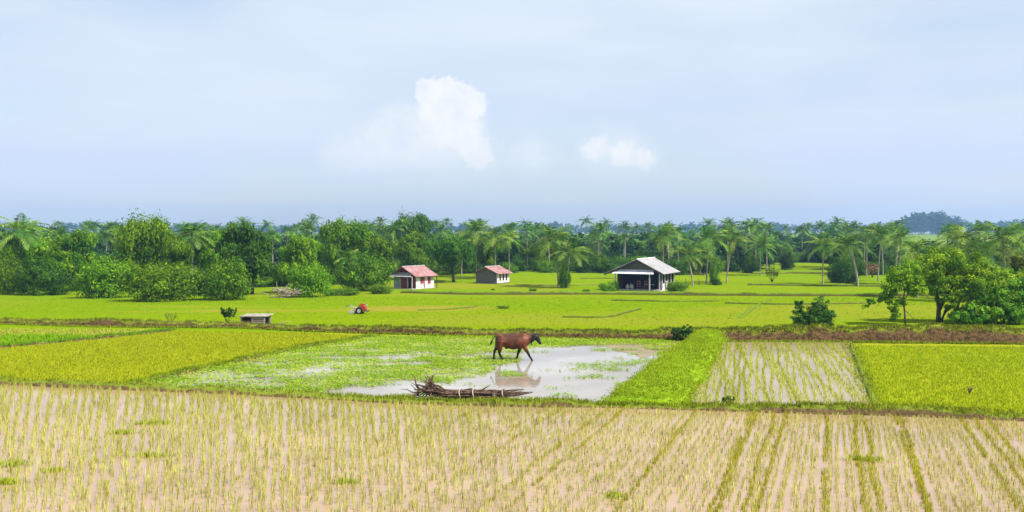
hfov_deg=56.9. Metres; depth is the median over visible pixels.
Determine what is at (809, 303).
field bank
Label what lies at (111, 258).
broadleaf tree
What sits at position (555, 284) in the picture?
field bank
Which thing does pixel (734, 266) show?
bush
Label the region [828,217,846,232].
palm tree
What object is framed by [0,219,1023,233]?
woodland
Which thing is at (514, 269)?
bush
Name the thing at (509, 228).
palm tree
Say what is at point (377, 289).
bush
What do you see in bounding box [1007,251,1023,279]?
bush
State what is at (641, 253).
broadleaf tree
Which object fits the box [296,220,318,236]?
palm tree
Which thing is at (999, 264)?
bush
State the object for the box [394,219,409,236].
palm tree
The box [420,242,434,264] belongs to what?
broadleaf tree
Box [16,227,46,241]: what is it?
palm tree
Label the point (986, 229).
palm tree
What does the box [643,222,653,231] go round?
palm tree
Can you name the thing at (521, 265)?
bush
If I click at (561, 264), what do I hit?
bush
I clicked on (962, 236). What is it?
palm tree
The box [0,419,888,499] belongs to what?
grass
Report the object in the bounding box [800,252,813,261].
bush
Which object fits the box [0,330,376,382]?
rice crop
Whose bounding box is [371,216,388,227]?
palm tree
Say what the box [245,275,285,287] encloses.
bush
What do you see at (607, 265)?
bush
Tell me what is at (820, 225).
palm tree
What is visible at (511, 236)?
palm tree
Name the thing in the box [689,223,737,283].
palm tree
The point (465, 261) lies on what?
broadleaf tree
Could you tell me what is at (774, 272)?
shrub
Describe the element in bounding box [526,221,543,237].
palm tree
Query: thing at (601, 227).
palm tree
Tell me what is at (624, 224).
palm tree
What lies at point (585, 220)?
palm tree
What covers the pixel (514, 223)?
palm tree
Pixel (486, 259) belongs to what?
broadleaf tree
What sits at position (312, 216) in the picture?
palm tree
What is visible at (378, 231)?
palm tree
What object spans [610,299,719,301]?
field bank
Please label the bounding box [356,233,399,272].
broadleaf tree
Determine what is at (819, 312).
bush
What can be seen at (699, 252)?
palm tree
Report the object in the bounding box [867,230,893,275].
palm tree
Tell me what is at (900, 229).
palm tree
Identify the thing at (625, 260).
bush
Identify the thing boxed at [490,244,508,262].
broadleaf tree
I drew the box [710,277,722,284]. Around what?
bush
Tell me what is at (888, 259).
bush
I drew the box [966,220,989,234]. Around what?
palm tree
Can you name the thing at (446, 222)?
palm tree
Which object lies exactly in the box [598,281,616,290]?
bush
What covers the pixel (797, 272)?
field bank
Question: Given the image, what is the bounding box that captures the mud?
[603,342,675,358]
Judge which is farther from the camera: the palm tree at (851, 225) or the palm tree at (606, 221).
the palm tree at (606, 221)
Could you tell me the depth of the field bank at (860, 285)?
146.16 m
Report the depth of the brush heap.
112.01 m
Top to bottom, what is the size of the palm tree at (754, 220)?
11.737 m
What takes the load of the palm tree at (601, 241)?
on the ground at (738, 281)
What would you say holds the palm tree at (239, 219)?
on the ground at (738, 281)
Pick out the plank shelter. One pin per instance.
(253, 318)
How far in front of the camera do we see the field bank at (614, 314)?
78.64 m
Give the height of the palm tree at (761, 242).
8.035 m
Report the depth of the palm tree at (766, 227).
191.58 m
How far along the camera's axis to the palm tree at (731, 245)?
154.63 m
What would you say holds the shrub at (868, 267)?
on the ground at (738, 281)
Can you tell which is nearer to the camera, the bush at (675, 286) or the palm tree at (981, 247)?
the palm tree at (981, 247)
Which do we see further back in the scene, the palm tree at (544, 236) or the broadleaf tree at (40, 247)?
the palm tree at (544, 236)
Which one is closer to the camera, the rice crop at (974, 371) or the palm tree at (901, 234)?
the rice crop at (974, 371)
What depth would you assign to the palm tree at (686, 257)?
146.52 m
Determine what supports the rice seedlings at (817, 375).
on the flooded field at (785, 397)
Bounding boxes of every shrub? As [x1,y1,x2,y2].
[165,313,176,320]
[220,307,236,321]
[670,324,692,340]
[722,393,735,401]
[765,265,779,281]
[866,262,877,277]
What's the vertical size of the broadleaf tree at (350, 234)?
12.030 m
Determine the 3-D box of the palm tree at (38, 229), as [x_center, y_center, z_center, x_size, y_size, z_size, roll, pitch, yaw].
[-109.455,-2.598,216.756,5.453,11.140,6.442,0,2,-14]
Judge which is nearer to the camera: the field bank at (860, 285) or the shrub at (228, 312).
the shrub at (228, 312)
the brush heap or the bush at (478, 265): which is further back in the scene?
the bush at (478, 265)
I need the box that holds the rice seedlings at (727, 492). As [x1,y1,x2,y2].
[0,382,1023,511]
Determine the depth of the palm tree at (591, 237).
225.52 m
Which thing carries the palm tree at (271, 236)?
on the ground at (738, 281)
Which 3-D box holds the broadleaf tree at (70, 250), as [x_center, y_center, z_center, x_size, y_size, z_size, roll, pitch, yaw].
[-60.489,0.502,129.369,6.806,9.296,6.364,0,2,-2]
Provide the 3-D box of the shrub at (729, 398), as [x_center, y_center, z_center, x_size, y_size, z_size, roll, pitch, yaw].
[8.897,5.903,38.850,0.609,0.498,0.337,0,2,0]
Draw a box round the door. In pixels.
[411,277,415,288]
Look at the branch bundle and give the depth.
39.60 m
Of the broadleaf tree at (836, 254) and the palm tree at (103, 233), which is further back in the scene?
the broadleaf tree at (836, 254)
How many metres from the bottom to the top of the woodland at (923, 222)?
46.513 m
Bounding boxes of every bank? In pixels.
[0,318,1023,344]
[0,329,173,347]
[0,377,1023,421]
[126,335,373,384]
[400,290,949,296]
[417,306,476,310]
[515,283,602,285]
[562,307,640,317]
[579,277,616,278]
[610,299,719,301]
[724,301,866,304]
[737,298,771,318]
[747,283,929,286]
[752,271,829,273]
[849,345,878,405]
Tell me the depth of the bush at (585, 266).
190.91 m
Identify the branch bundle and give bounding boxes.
[403,373,532,399]
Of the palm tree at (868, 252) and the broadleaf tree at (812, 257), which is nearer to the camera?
the palm tree at (868, 252)
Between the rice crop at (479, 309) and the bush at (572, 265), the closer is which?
the rice crop at (479, 309)
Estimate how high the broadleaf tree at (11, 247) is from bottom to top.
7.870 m
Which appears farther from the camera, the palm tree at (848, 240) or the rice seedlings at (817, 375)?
the palm tree at (848, 240)
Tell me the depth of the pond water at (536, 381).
47.59 m
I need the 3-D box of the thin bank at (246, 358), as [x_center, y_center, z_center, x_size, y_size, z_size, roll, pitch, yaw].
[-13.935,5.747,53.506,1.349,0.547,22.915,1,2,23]
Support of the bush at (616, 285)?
on the ground at (738, 281)
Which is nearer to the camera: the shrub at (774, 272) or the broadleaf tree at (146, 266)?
the broadleaf tree at (146, 266)
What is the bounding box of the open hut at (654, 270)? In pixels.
[604,257,679,290]
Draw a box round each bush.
[0,250,25,294]
[12,249,77,295]
[12,282,74,295]
[66,265,86,290]
[68,249,143,298]
[114,258,205,301]
[190,254,255,300]
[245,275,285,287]
[268,268,290,286]
[286,257,336,297]
[323,287,360,295]
[332,241,393,290]
[366,283,392,293]
[425,259,438,272]
[435,263,460,274]
[460,260,481,273]
[472,262,488,271]
[497,305,509,308]
[502,263,518,272]
[507,258,529,270]
[528,254,547,271]
[536,260,560,272]
[551,257,572,270]
[558,262,571,287]
[566,259,577,271]
[571,251,599,272]
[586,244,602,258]
[589,253,610,267]
[594,255,611,271]
[595,256,621,272]
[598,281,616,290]
[608,253,624,262]
[610,280,619,290]
[616,255,635,265]
[658,258,690,274]
[664,279,690,291]
[676,254,697,272]
[697,255,726,272]
[708,263,719,283]
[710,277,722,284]
[721,259,742,271]
[741,254,762,272]
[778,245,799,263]
[778,249,794,269]
[790,295,836,325]
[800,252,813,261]
[826,253,861,282]
[830,264,868,275]
[837,252,865,267]
[842,256,861,272]
[861,259,889,274]
[879,252,910,271]
[948,276,1023,324]
[992,260,1007,272]
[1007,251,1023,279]
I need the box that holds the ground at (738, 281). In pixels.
[0,233,1023,332]
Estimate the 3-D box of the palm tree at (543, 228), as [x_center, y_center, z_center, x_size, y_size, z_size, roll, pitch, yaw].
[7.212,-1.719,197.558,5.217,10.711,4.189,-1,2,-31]
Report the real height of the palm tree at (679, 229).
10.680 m
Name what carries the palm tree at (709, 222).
on the ground at (738, 281)
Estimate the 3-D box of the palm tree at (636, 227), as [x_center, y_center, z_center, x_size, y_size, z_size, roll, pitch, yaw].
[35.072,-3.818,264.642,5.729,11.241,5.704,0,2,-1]
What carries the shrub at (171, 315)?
on the ground at (738, 281)
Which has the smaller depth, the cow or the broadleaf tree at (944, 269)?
the cow
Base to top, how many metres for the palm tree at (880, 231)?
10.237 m
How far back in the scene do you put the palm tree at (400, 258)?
164.91 m
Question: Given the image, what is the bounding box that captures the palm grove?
[2,228,903,252]
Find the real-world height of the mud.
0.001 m
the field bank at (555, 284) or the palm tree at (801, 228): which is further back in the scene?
the palm tree at (801, 228)
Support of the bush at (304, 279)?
on the ground at (738, 281)
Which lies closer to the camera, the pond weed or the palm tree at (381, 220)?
the pond weed
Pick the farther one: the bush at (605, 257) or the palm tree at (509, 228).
the palm tree at (509, 228)
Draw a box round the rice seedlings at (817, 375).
[690,339,874,405]
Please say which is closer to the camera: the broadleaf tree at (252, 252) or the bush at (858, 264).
the broadleaf tree at (252, 252)
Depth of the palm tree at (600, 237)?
211.99 m
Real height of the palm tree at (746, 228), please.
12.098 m
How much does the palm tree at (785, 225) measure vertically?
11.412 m
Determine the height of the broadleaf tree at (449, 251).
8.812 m
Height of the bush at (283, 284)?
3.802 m
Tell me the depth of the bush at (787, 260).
204.99 m
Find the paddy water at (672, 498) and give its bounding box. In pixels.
[0,385,1023,511]
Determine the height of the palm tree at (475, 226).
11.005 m
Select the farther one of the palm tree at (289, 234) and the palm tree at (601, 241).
the palm tree at (601, 241)
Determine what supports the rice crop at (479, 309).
on the ground at (738, 281)
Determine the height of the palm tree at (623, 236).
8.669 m
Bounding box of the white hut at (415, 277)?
[389,265,437,288]
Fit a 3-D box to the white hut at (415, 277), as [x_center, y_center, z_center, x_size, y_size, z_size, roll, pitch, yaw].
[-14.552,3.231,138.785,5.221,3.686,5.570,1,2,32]
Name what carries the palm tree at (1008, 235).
on the ground at (738, 281)
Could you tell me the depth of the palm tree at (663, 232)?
157.60 m
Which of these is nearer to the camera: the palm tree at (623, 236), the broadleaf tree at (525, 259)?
the palm tree at (623, 236)
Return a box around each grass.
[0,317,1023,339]
[0,327,153,344]
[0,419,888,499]
[594,328,729,410]
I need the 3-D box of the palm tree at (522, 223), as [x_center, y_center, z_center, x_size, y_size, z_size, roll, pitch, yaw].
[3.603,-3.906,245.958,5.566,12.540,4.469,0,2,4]
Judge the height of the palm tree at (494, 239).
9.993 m
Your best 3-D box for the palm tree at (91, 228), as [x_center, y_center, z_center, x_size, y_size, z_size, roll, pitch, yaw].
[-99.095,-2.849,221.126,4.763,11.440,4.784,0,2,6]
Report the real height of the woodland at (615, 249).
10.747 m
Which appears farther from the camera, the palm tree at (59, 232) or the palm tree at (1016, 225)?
the palm tree at (1016, 225)
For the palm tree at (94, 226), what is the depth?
204.83 m
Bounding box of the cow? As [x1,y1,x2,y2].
[490,332,540,360]
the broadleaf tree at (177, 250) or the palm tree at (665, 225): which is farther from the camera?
the palm tree at (665, 225)
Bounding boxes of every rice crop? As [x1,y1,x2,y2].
[0,297,1023,328]
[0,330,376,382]
[856,344,1023,412]
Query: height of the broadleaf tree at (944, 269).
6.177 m
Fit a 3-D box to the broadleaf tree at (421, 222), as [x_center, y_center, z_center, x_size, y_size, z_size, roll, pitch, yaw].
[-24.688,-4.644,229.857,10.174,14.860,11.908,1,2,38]
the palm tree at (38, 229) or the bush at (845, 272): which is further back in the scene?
the palm tree at (38, 229)
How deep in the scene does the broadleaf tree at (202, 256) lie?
132.18 m
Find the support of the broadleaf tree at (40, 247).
on the ground at (738, 281)
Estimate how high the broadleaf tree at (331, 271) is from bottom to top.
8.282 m
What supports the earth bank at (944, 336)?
on the ground at (738, 281)
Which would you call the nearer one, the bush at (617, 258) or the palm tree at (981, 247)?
the palm tree at (981, 247)
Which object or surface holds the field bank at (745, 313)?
on the ground at (738, 281)
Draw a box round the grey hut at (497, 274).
[472,265,512,283]
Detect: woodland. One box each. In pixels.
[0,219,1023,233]
[0,227,1008,268]
[901,210,963,234]
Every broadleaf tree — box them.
[0,236,42,274]
[27,232,59,273]
[42,227,98,290]
[94,254,121,270]
[111,207,182,286]
[132,257,165,274]
[157,235,194,276]
[185,225,239,271]
[219,219,279,293]
[277,234,324,281]
[277,243,293,284]
[312,238,324,267]
[316,211,374,284]
[319,236,343,284]
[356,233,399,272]
[389,210,434,240]
[393,229,431,265]
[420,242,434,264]
[423,232,481,281]
[458,253,475,273]
[469,235,500,267]
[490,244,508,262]
[498,241,524,262]
[512,240,560,262]
[523,257,532,266]
[572,245,589,262]
[627,250,650,259]
[628,255,646,261]
[689,254,719,274]
[804,244,821,261]
[821,243,859,263]
[861,260,931,324]
[904,245,1023,324]
[986,261,1008,268]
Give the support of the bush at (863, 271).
on the ground at (738, 281)
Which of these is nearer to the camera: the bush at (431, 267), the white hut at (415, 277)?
the white hut at (415, 277)
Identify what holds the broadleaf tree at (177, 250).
on the ground at (738, 281)
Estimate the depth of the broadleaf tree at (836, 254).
188.79 m
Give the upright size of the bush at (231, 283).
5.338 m
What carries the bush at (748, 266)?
on the ground at (738, 281)
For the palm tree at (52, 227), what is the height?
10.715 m
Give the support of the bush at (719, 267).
on the ground at (738, 281)
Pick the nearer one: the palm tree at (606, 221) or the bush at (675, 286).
the bush at (675, 286)
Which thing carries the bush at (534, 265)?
on the ground at (738, 281)
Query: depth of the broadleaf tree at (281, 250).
143.86 m
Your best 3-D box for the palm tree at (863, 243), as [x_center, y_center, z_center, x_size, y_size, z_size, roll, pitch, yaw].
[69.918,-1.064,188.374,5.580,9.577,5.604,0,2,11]
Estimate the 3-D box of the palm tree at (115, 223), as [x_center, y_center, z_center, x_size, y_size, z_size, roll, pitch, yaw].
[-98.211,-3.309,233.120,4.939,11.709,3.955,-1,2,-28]
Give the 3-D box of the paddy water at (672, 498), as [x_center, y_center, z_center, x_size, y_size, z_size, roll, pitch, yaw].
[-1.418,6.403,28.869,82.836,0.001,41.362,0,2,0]
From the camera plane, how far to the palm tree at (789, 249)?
234.49 m
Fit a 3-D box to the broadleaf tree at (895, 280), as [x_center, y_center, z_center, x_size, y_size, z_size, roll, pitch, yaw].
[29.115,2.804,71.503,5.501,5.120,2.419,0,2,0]
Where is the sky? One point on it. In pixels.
(279, 112)
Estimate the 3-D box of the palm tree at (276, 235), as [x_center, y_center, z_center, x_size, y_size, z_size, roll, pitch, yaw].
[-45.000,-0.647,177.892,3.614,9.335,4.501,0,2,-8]
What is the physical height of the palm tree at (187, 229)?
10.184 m
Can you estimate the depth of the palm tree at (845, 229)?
253.64 m
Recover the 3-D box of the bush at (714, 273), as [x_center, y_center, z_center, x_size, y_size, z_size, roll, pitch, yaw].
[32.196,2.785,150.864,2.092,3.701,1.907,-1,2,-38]
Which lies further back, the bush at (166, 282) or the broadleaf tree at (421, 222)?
the broadleaf tree at (421, 222)
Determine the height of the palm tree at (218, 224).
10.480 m
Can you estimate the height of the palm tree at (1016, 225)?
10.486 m
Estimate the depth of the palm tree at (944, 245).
120.14 m
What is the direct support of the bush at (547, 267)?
on the ground at (738, 281)
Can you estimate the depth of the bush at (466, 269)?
188.73 m
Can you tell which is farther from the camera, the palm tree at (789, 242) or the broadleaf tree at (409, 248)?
the palm tree at (789, 242)
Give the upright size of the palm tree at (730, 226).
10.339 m
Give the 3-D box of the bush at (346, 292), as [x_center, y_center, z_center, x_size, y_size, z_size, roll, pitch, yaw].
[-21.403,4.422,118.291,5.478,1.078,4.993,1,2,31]
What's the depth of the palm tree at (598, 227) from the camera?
201.01 m
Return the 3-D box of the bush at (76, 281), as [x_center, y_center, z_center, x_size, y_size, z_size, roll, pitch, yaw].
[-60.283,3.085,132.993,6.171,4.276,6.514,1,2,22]
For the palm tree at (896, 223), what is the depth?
176.13 m
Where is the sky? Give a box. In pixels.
[0,0,1023,232]
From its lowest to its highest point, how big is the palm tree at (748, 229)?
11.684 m
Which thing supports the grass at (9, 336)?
on the weedy bank at (94, 338)
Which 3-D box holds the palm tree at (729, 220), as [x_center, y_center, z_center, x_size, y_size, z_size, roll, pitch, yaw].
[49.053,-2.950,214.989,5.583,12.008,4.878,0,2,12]
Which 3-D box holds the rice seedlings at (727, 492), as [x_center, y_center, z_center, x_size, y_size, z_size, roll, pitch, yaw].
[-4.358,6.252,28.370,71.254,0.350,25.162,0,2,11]
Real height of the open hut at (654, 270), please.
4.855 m
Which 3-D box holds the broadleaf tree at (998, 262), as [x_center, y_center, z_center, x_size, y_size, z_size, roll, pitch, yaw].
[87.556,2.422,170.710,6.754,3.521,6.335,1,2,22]
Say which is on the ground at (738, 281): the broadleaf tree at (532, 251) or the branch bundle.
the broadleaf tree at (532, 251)
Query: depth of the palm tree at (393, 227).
189.84 m
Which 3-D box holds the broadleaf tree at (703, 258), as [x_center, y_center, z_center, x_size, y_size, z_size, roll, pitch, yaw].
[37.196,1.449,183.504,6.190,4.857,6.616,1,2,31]
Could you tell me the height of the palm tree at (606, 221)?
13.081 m
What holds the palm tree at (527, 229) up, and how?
on the ground at (738, 281)
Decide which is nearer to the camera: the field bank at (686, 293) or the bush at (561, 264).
the field bank at (686, 293)
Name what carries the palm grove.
on the ground at (738, 281)
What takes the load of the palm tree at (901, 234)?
on the ground at (738, 281)
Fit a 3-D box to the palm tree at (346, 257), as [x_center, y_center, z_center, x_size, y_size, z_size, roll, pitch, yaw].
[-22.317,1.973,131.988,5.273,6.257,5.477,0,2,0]
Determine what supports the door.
in the white hut at (415, 277)
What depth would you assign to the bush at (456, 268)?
183.13 m
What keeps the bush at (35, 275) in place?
on the ground at (738, 281)
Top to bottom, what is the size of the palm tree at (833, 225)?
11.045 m
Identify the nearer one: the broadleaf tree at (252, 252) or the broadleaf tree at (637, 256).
the broadleaf tree at (252, 252)
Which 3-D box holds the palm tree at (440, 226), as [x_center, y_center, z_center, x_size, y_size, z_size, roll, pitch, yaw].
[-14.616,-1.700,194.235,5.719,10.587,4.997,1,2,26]
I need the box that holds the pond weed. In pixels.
[141,334,683,401]
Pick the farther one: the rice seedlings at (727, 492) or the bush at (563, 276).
the bush at (563, 276)
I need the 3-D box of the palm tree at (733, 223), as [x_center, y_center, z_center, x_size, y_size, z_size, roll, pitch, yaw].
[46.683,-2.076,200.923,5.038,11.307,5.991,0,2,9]
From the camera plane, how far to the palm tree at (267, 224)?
214.76 m
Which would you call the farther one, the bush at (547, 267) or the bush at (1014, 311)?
the bush at (547, 267)
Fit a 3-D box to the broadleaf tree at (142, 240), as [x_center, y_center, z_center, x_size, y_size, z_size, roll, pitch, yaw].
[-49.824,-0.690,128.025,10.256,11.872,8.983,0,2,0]
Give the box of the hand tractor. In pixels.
[348,303,369,313]
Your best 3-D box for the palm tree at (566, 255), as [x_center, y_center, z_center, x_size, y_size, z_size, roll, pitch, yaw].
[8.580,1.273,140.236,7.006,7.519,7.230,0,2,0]
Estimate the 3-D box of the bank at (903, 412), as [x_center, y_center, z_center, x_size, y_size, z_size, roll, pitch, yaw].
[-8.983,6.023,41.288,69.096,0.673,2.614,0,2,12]
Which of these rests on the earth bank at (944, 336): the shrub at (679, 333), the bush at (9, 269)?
the shrub at (679, 333)
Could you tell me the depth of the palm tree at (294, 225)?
288.43 m
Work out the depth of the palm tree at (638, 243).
219.53 m
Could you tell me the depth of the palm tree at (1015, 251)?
109.72 m
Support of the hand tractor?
on the ground at (738, 281)
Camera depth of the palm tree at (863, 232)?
177.74 m
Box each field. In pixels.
[0,333,1023,411]
[692,341,868,404]
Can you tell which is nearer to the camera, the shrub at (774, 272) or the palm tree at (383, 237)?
the shrub at (774, 272)
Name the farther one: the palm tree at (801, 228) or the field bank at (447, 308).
the palm tree at (801, 228)
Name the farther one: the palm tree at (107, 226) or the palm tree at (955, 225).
the palm tree at (107, 226)
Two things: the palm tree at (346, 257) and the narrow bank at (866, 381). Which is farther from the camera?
the palm tree at (346, 257)
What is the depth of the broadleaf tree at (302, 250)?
124.27 m
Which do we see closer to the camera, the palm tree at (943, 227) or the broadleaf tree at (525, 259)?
the palm tree at (943, 227)
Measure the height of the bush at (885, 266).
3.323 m
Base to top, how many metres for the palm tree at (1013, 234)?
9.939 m
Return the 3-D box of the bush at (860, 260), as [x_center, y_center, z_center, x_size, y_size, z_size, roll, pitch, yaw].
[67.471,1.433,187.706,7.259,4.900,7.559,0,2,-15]
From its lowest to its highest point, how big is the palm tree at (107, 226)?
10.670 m
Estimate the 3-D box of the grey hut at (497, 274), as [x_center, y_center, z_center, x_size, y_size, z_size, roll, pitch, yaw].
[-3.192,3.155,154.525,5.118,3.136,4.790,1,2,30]
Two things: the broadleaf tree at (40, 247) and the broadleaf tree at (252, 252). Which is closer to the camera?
the broadleaf tree at (252, 252)
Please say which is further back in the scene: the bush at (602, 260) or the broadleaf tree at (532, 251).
the broadleaf tree at (532, 251)
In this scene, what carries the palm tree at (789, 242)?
on the ground at (738, 281)
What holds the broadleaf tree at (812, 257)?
on the ground at (738, 281)
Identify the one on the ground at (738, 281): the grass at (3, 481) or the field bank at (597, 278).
the field bank at (597, 278)
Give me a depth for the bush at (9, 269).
120.00 m
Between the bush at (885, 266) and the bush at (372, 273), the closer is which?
the bush at (372, 273)
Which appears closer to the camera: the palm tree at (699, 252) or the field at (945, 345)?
the field at (945, 345)
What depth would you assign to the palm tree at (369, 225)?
184.46 m
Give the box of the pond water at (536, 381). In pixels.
[146,336,678,402]
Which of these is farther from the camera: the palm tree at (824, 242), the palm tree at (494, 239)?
the palm tree at (494, 239)
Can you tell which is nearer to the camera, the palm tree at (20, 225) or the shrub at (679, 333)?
the shrub at (679, 333)
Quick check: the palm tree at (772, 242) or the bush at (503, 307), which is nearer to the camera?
the bush at (503, 307)
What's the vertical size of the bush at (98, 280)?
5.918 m
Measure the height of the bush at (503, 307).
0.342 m
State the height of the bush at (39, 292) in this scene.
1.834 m
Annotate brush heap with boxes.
[261,282,306,297]
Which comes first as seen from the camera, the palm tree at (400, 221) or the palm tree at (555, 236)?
the palm tree at (555, 236)
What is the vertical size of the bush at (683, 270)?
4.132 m
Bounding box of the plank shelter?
[239,313,273,323]
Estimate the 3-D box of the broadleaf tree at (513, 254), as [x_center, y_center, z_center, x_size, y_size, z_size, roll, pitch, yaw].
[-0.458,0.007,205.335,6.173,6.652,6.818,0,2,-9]
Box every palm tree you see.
[0,212,52,291]
[0,226,15,239]
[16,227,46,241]
[24,224,45,242]
[37,221,68,239]
[47,228,70,238]
[80,219,100,232]
[84,217,105,234]
[94,229,116,249]
[97,222,115,250]
[106,219,118,236]
[170,219,215,288]
[205,223,226,234]
[234,216,247,223]
[257,219,276,230]
[265,230,281,265]
[268,228,282,241]
[278,225,295,244]
[292,224,301,231]
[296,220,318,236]
[303,212,324,236]
[333,248,368,290]
[360,222,380,234]
[370,223,389,236]
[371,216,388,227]
[379,225,397,239]
[380,219,405,258]
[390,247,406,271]
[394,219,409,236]
[428,222,452,271]
[442,218,453,232]
[450,230,474,275]
[457,219,496,270]
[474,224,518,265]
[496,228,526,274]
[501,222,516,232]
[507,221,521,231]
[516,218,532,239]
[516,224,538,265]
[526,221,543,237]
[527,224,581,286]
[531,226,554,242]
[536,222,557,260]
[548,239,591,287]
[575,215,594,228]
[584,231,602,244]
[585,230,606,250]
[586,224,608,254]
[590,238,608,256]
[592,222,607,243]
[600,218,614,232]
[613,231,634,255]
[614,220,634,257]
[628,222,646,234]
[632,239,649,248]
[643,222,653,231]
[644,224,686,261]
[658,223,676,258]
[665,241,705,285]
[669,222,690,261]
[686,244,711,273]
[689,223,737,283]
[698,218,718,239]
[715,228,751,282]
[716,217,736,242]
[718,224,739,263]
[720,220,743,261]
[735,216,756,249]
[742,218,760,244]
[744,217,768,267]
[744,234,775,275]
[753,221,782,269]
[761,239,781,265]
[775,240,789,251]
[780,224,790,237]
[783,240,796,251]
[793,223,809,236]
[803,233,843,283]
[813,222,825,235]
[823,222,841,237]
[827,232,871,286]
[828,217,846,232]
[838,224,853,233]
[842,220,861,254]
[850,229,875,267]
[851,223,884,275]
[859,245,876,261]
[862,223,902,280]
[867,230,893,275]
[876,228,920,263]
[887,218,907,267]
[889,224,910,257]
[891,237,940,297]
[928,242,959,250]
[929,222,993,296]
[935,223,958,242]
[940,222,971,247]
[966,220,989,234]
[966,236,1008,268]
[970,221,1023,267]
[972,226,991,252]
[993,225,1022,266]
[996,236,1023,267]
[1006,222,1023,247]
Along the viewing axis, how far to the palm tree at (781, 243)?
253.31 m
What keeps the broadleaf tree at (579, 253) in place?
on the ground at (738, 281)
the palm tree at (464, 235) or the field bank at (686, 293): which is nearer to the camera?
the field bank at (686, 293)
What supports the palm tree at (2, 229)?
on the ground at (738, 281)
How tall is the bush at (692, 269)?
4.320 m
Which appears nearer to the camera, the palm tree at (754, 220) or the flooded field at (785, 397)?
the flooded field at (785, 397)

